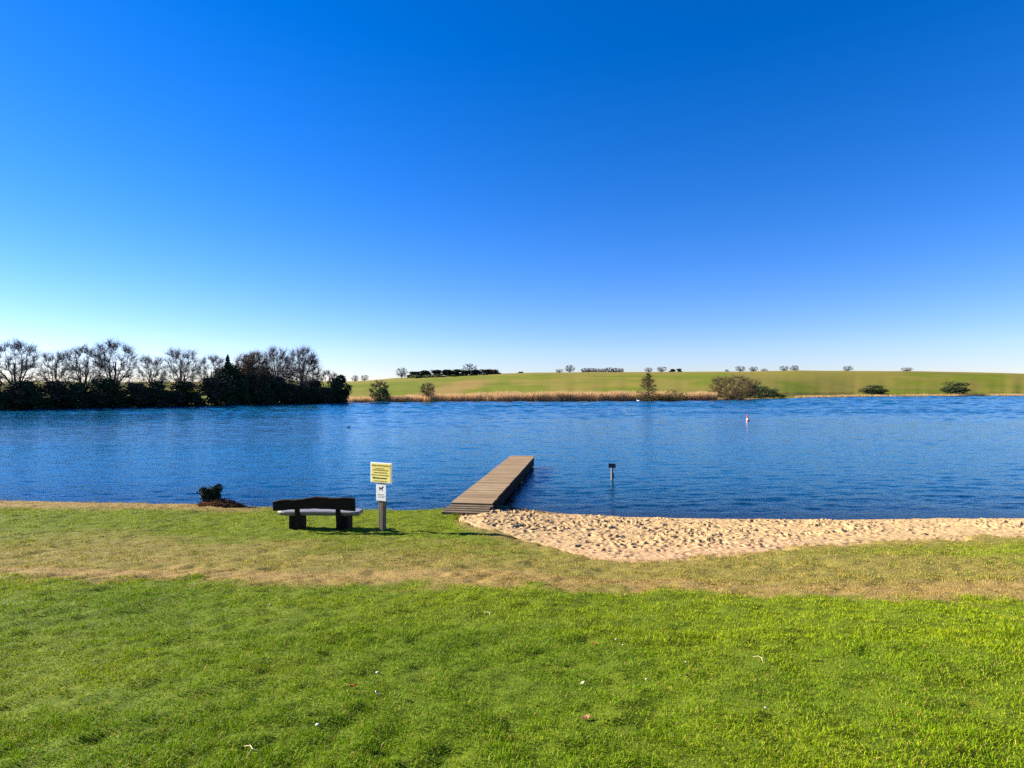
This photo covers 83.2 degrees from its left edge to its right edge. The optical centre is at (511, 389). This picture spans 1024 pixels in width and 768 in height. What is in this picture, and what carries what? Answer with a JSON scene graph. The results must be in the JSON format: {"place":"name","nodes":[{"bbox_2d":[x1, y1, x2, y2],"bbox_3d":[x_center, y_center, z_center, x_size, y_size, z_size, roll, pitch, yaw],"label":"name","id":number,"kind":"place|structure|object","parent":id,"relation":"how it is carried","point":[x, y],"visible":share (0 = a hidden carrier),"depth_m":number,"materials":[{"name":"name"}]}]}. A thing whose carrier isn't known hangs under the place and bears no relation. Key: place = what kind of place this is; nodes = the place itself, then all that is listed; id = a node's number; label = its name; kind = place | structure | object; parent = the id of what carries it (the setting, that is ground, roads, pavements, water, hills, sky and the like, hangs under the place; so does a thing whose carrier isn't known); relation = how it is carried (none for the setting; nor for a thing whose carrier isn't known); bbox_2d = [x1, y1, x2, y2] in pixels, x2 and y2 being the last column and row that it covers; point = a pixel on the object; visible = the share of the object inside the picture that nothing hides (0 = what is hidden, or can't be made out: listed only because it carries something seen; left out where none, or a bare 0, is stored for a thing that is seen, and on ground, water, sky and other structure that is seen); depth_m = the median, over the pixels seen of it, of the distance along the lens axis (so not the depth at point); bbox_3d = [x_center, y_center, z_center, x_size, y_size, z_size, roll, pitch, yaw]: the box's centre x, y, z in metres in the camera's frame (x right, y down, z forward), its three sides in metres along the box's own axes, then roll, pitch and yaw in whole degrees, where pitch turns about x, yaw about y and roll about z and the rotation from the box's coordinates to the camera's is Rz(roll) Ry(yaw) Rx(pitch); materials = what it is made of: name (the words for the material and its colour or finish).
{"place":"outdoors","nodes":[
{"label":"outdoors","id":0,"kind":"place"},
{"bbox_2d":[0,480,1023,767],"bbox_3d":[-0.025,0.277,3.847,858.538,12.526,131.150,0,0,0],"label":"ground","id":1,"kind":"structure","parent":0,"point":[394,502],"depth_m":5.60,"materials":[{"name":"green plant"}]},
{"bbox_2d":[196,484,224,503],"bbox_3d":[-9.026,3.129,17.228,0.629,0.685,0.748,0,0,20],"label":"evergreen bush","id":2,"kind":"object","parent":1,"relation":"on","point":[208,493],"visible":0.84,"depth_m":17.12,"materials":[{"name":"green plant"}]},
{"bbox_2d":[196,497,246,507],"bbox_3d":[-8.542,3.375,17.002,1.452,0.457,1.101,0,0,0],"label":"brushwood heap","id":3,"kind":"object","parent":1,"relation":"on","point":[225,503],"visible":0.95,"depth_m":16.79,"materials":[{"name":"brown wood"}]},
{"bbox_2d":[273,496,362,529],"bbox_3d":[-4.295,2.756,12.851,1.840,0.882,0.701,0,0,2],"label":"park bench","id":4,"kind":"object","parent":1,"relation":"on","point":[343,510],"visible":0.82,"depth_m":12.59,"materials":[{"name":"brown wood"}]},
{"bbox_2d":[371,462,391,530],"bbox_3d":[-2.810,2.401,12.573,0.570,1.642,0.152,0,0,25],"label":"notice sign","id":5,"kind":"object","parent":1,"relation":"on","point":[381,475],"visible":0.98,"depth_m":12.53,"materials":[{"name":"yellow wood"}]},
{"bbox_2d":[442,456,534,514],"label":"jetty","id":6,"kind":"object","parent":1,"relation":"on","point":[495,487],"visible":0.84,"depth_m":19.16,"materials":[{"name":"brown wood"}]},
{"bbox_2d":[0,396,1023,519],"bbox_3d":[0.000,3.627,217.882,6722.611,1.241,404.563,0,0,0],"label":"lake water","id":7,"kind":"structure","parent":0,"point":[895,443],"depth_m":37.20,"materials":[{"name":"blue liquid"}]},
{"bbox_2d":[608,463,615,510],"bbox_3d":[3.985,3.864,22.994,0.285,1.872,0.113,0,0,8],"label":"water sign","id":8,"kind":"object","parent":7,"relation":"in","point":[611,465],"visible":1,"depth_m":22.95,"materials":[{"name":"white metal"}]},
{"bbox_2d":[0,370,1023,409],"bbox_3d":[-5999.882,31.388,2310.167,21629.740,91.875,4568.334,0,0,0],"label":"hills","id":9,"kind":"structure","parent":0,"point":[792,384],"depth_m":331.69,"materials":[{"name":"green plant"}]},
{"bbox_2d":[0,381,16,409],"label":"thicket bush","id":10,"kind":"object","parent":9,"relation":"on","point":[5,405],"visible":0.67,"depth_m":102.60,"materials":[{"name":"green plant"}]},
{"bbox_2d":[0,388,33,408],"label":"thicket bush","id":11,"kind":"object","parent":9,"relation":"on","point":[18,394],"visible":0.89,"depth_m":103.95,"materials":[{"name":"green plant"}]},
{"bbox_2d":[0,338,44,392],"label":"bare tree","id":12,"kind":"object","parent":9,"relation":"on","point":[25,366],"visible":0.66,"depth_m":107.86,"materials":[{"name":"brown plant"}]},
{"bbox_2d":[6,380,44,408],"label":"thicket bush","id":13,"kind":"object","parent":9,"relation":"on","point":[29,386],"visible":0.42,"depth_m":105.61,"materials":[{"name":"green plant"}]},
{"bbox_2d":[9,390,56,409],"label":"thicket bush","id":14,"kind":"object","parent":9,"relation":"on","point":[38,396],"visible":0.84,"depth_m":106.41,"materials":[{"name":"green plant"}]},
{"bbox_2d":[36,350,72,394],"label":"bare tree","id":15,"kind":"object","parent":9,"relation":"on","point":[58,358],"visible":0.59,"depth_m":113.50,"materials":[{"name":"brown plant"}]},
{"bbox_2d":[36,379,75,404],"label":"thicket bush","id":16,"kind":"object","parent":9,"relation":"on","point":[57,386],"visible":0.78,"depth_m":109.48,"materials":[{"name":"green plant"}]},
{"bbox_2d":[47,389,80,408],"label":"thicket bush","id":17,"kind":"object","parent":9,"relation":"on","point":[68,403],"visible":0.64,"depth_m":111.00,"materials":[{"name":"green plant"}]},
{"bbox_2d":[58,381,96,408],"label":"thicket bush","id":18,"kind":"object","parent":9,"relation":"on","point":[79,388],"visible":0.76,"depth_m":112.31,"materials":[{"name":"green plant"}]},
{"bbox_2d":[58,344,107,391],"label":"bare tree","id":19,"kind":"object","parent":9,"relation":"on","point":[85,371],"visible":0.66,"depth_m":116.14,"materials":[{"name":"brown plant"}]},
{"bbox_2d":[77,390,111,406],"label":"thicket bush","id":20,"kind":"object","parent":9,"relation":"on","point":[99,400],"visible":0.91,"depth_m":114.43,"materials":[{"name":"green plant"}]},
{"bbox_2d":[89,378,123,407],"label":"thicket bush","id":21,"kind":"object","parent":9,"relation":"on","point":[106,385],"visible":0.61,"depth_m":115.69,"materials":[{"name":"green plant"}]},
{"bbox_2d":[88,336,141,391],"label":"bare tree","id":22,"kind":"object","parent":9,"relation":"on","point":[128,375],"visible":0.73,"depth_m":120.50,"materials":[{"name":"brown plant"}]},
{"bbox_2d":[94,391,137,407],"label":"thicket bush","id":23,"kind":"object","parent":9,"relation":"on","point":[127,403],"visible":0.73,"depth_m":117.10,"materials":[{"name":"green plant"}]},
{"bbox_2d":[118,381,152,406],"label":"thicket bush","id":24,"kind":"object","parent":9,"relation":"on","point":[136,390],"visible":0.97,"depth_m":118.63,"materials":[{"name":"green plant"}]},
{"bbox_2d":[132,353,167,389],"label":"bare tree","id":25,"kind":"object","parent":9,"relation":"on","point":[150,373],"visible":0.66,"depth_m":125.71,"materials":[{"name":"brown plant"}]},
{"bbox_2d":[142,379,174,406],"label":"thicket bush","id":26,"kind":"object","parent":9,"relation":"on","point":[158,387],"visible":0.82,"depth_m":122.35,"materials":[{"name":"green plant"}]},
{"bbox_2d":[159,346,201,391],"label":"bare tree","id":27,"kind":"object","parent":9,"relation":"on","point":[181,366],"visible":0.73,"depth_m":131.29,"materials":[{"name":"brown plant"}]},
{"bbox_2d":[170,380,198,404],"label":"thicket bush","id":28,"kind":"object","parent":9,"relation":"on","point":[185,386],"visible":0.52,"depth_m":126.67,"materials":[{"name":"green plant"}]},
{"bbox_2d":[178,392,208,406],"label":"thicket bush","id":29,"kind":"object","parent":9,"relation":"on","point":[200,401],"visible":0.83,"depth_m":127.53,"materials":[{"name":"green plant"}]},
{"bbox_2d":[193,376,224,405],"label":"thicket bush","id":30,"kind":"object","parent":9,"relation":"on","point":[210,386],"visible":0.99,"depth_m":129.77,"materials":[{"name":"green plant"}]},
{"bbox_2d":[195,354,225,403],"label":"bare tree","id":31,"kind":"object","parent":9,"relation":"on","point":[212,360],"visible":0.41,"depth_m":137.00,"materials":[{"name":"brown plant"}]},
{"bbox_2d":[209,371,238,405],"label":"thicket bush","id":32,"kind":"object","parent":9,"relation":"on","point":[228,391],"visible":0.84,"depth_m":132.55,"materials":[{"name":"green plant"}]},
{"bbox_2d":[218,354,234,403],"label":"spruce tree","id":33,"kind":"object","parent":9,"relation":"on","point":[227,365],"visible":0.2,"depth_m":137.70,"materials":[{"name":"green plant"}]},
{"bbox_2d":[218,363,239,392],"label":"thicket bush","id":34,"kind":"object","parent":9,"relation":"on","point":[235,372],"visible":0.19,"depth_m":138.91,"materials":[{"name":"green plant"}]},
{"bbox_2d":[234,351,255,393],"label":"bare tree","id":35,"kind":"object","parent":9,"relation":"on","point":[246,367],"visible":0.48,"depth_m":141.35,"materials":[{"name":"brown plant"}]},
{"bbox_2d":[244,371,264,403],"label":"thicket bush","id":36,"kind":"object","parent":9,"relation":"on","point":[255,384],"visible":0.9,"depth_m":138.99,"materials":[{"name":"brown plant"}]},
{"bbox_2d":[248,349,272,383],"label":"bare tree","id":37,"kind":"object","parent":9,"relation":"on","point":[261,365],"visible":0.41,"depth_m":145.33,"materials":[{"name":"brown plant"}]},
{"bbox_2d":[260,346,292,388],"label":"bare tree","id":38,"kind":"object","parent":9,"relation":"on","point":[280,368],"visible":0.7,"depth_m":151.31,"materials":[{"name":"brown plant"}]},
{"bbox_2d":[279,382,300,395],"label":"thicket bush","id":39,"kind":"object","parent":9,"relation":"on","point":[292,388],"visible":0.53,"depth_m":147.70,"materials":[{"name":"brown plant"}]},
{"bbox_2d":[295,385,309,403],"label":"thicket bush","id":40,"kind":"object","parent":9,"relation":"on","point":[301,388],"visible":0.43,"depth_m":149.32,"materials":[{"name":"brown plant"}]},
{"bbox_2d":[283,343,323,388],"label":"bare tree","id":41,"kind":"object","parent":9,"relation":"on","point":[300,375],"visible":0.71,"depth_m":156.93,"materials":[{"name":"brown plant"}]},
{"bbox_2d":[305,386,320,402],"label":"thicket bush","id":42,"kind":"object","parent":9,"relation":"on","point":[313,390],"visible":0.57,"depth_m":150.79,"materials":[{"name":"green plant"}]},
{"bbox_2d":[305,379,320,387],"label":"thicket bush","id":43,"kind":"object","parent":9,"relation":"on","point":[313,382],"visible":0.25,"depth_m":158.57,"materials":[{"name":"green plant"}]},
{"bbox_2d":[318,386,333,402],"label":"thicket bush","id":44,"kind":"object","parent":9,"relation":"on","point":[327,391],"visible":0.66,"depth_m":152.97,"materials":[{"name":"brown plant"}]},
{"bbox_2d":[317,369,337,386],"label":"bare shrub","id":45,"kind":"object","parent":9,"relation":"on","point":[324,376],"visible":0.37,"depth_m":159.76,"materials":[{"name":"brown plant"}]},
{"bbox_2d":[327,374,352,402],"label":"evergreen bush","id":46,"kind":"object","parent":9,"relation":"on","point":[340,393],"visible":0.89,"depth_m":156.46,"materials":[{"name":"green plant"}]},
{"bbox_2d":[369,380,389,398],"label":"bare shrub","id":47,"kind":"object","parent":9,"relation":"on","point":[380,384],"visible":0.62,"depth_m":170.19,"materials":[{"name":"brown plant"}]},
{"bbox_2d":[371,386,390,401],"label":"shore bush","id":48,"kind":"object","parent":9,"relation":"on","point":[384,392],"visible":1,"depth_m":167.03,"materials":[{"name":"green plant"}]},
{"bbox_2d":[396,368,407,377],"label":"bare tree","id":49,"kind":"object","parent":9,"relation":"on","point":[401,373],"visible":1,"depth_m":424.64,"materials":[{"name":"brown plant"}]},
{"bbox_2d":[405,371,419,377],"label":"hedge bush","id":50,"kind":"object","parent":9,"relation":"on","point":[412,373],"visible":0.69,"depth_m":419.25,"materials":[{"name":"green plant"}]},
{"bbox_2d":[416,370,432,377],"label":"hedge bush","id":51,"kind":"object","parent":9,"relation":"on","point":[424,372],"visible":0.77,"depth_m":418.23,"materials":[{"name":"green plant"}]},
{"bbox_2d":[418,382,435,396],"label":"alder tree","id":52,"kind":"object","parent":9,"relation":"on","point":[429,385],"visible":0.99,"depth_m":174.23,"materials":[{"name":"brown plant"}]},
{"bbox_2d":[430,370,442,375],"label":"hedge bush","id":53,"kind":"object","parent":9,"relation":"on","point":[435,372],"visible":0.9,"depth_m":417.95,"materials":[{"name":"green plant"}]},
{"bbox_2d":[440,369,454,375],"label":"hedge bush","id":54,"kind":"object","parent":9,"relation":"on","point":[446,372],"visible":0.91,"depth_m":420.41,"materials":[{"name":"green plant"}]},
{"bbox_2d":[451,369,462,375],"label":"hedge bush","id":55,"kind":"object","parent":9,"relation":"on","point":[455,371],"visible":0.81,"depth_m":419.88,"materials":[{"name":"green plant"}]},
{"bbox_2d":[456,370,470,375],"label":"hedge bush","id":56,"kind":"object","parent":9,"relation":"on","point":[463,372],"visible":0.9,"depth_m":418.52,"materials":[{"name":"green plant"}]},
{"bbox_2d":[461,364,477,371],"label":"bare tree","id":57,"kind":"object","parent":9,"relation":"on","point":[467,368],"visible":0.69,"depth_m":423.10,"materials":[{"name":"brown plant"}]},
{"bbox_2d":[469,369,479,374],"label":"hedge bush","id":58,"kind":"object","parent":9,"relation":"on","point":[474,372],"visible":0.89,"depth_m":417.87,"materials":[{"name":"green plant"}]},
{"bbox_2d":[478,369,484,374],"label":"bare shrub","id":59,"kind":"object","parent":9,"relation":"on","point":[481,371],"visible":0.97,"depth_m":418.03,"materials":[{"name":"black plant"}]},
{"bbox_2d":[482,369,493,374],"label":"hedge bush","id":60,"kind":"object","parent":9,"relation":"on","point":[486,370],"visible":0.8,"depth_m":418.41,"materials":[{"name":"green plant"}]},
{"bbox_2d":[564,365,574,371],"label":"bare tree","id":61,"kind":"object","parent":9,"relation":"on","point":[570,367],"visible":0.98,"depth_m":434.52,"materials":[{"name":"grey plant"}]},
{"bbox_2d":[636,372,659,400],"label":"alder tree","id":62,"kind":"object","parent":9,"relation":"on","point":[648,380],"visible":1,"depth_m":183.19,"materials":[{"name":"brown plant"}]},
{"bbox_2d":[656,393,667,400],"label":"bare shrub","id":63,"kind":"object","parent":9,"relation":"on","point":[662,399],"visible":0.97,"depth_m":185.81,"materials":[{"name":"brown plant"}]},
{"bbox_2d":[312,389,1023,403],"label":"reeds","id":64,"kind":"object","parent":9,"relation":"on","point":[583,395],"visible":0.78,"depth_m":182.57,"materials":[{"name":"plant"}]},
{"bbox_2d":[665,389,677,400],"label":"bare shrub","id":65,"kind":"object","parent":9,"relation":"on","point":[672,397],"visible":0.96,"depth_m":185.37,"materials":[{"name":"brown plant"}]},
{"bbox_2d":[678,392,689,399],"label":"bare shrub","id":66,"kind":"object","parent":9,"relation":"on","point":[683,395],"visible":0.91,"depth_m":185.75,"materials":[{"name":"brown plant"}]},
{"bbox_2d":[705,373,761,399],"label":"willow bush","id":67,"kind":"object","parent":9,"relation":"on","point":[736,395],"visible":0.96,"depth_m":201.16,"materials":[{"name":"brown plant"}]},
{"bbox_2d":[736,366,744,371],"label":"bare tree","id":68,"kind":"object","parent":9,"relation":"on","point":[738,369],"visible":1,"depth_m":437.25,"materials":[{"name":"grey plant"}]},
{"bbox_2d":[742,384,771,397],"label":"shore bush","id":69,"kind":"object","parent":9,"relation":"on","point":[765,389],"visible":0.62,"depth_m":222.99,"materials":[{"name":"green plant"}]},
{"bbox_2d":[765,389,785,397],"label":"shore bush","id":70,"kind":"object","parent":9,"relation":"on","point":[773,393],"visible":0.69,"depth_m":234.78,"materials":[{"name":"green plant"}]},
{"bbox_2d":[857,384,888,392],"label":"shore bush","id":71,"kind":"object","parent":9,"relation":"on","point":[869,389],"visible":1,"depth_m":310.56,"materials":[{"name":"green plant"}]},
{"bbox_2d":[940,381,970,393],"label":"shore bush","id":72,"kind":"object","parent":9,"relation":"on","point":[955,388],"visible":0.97,"depth_m":323.48,"materials":[{"name":"green plant"}]},
{"bbox_2d":[0,0,1023,381],"label":"sky","id":73,"kind":"structure","parent":0,"point":[382,187],"materials":[{"name":"blue"}]},
{"bbox_2d":[458,505,1023,561],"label":"sand beach","id":74,"kind":"structure","parent":0,"point":[622,537],"depth_m":13.17,"materials":[{"name":"beige sand"}]}
]}

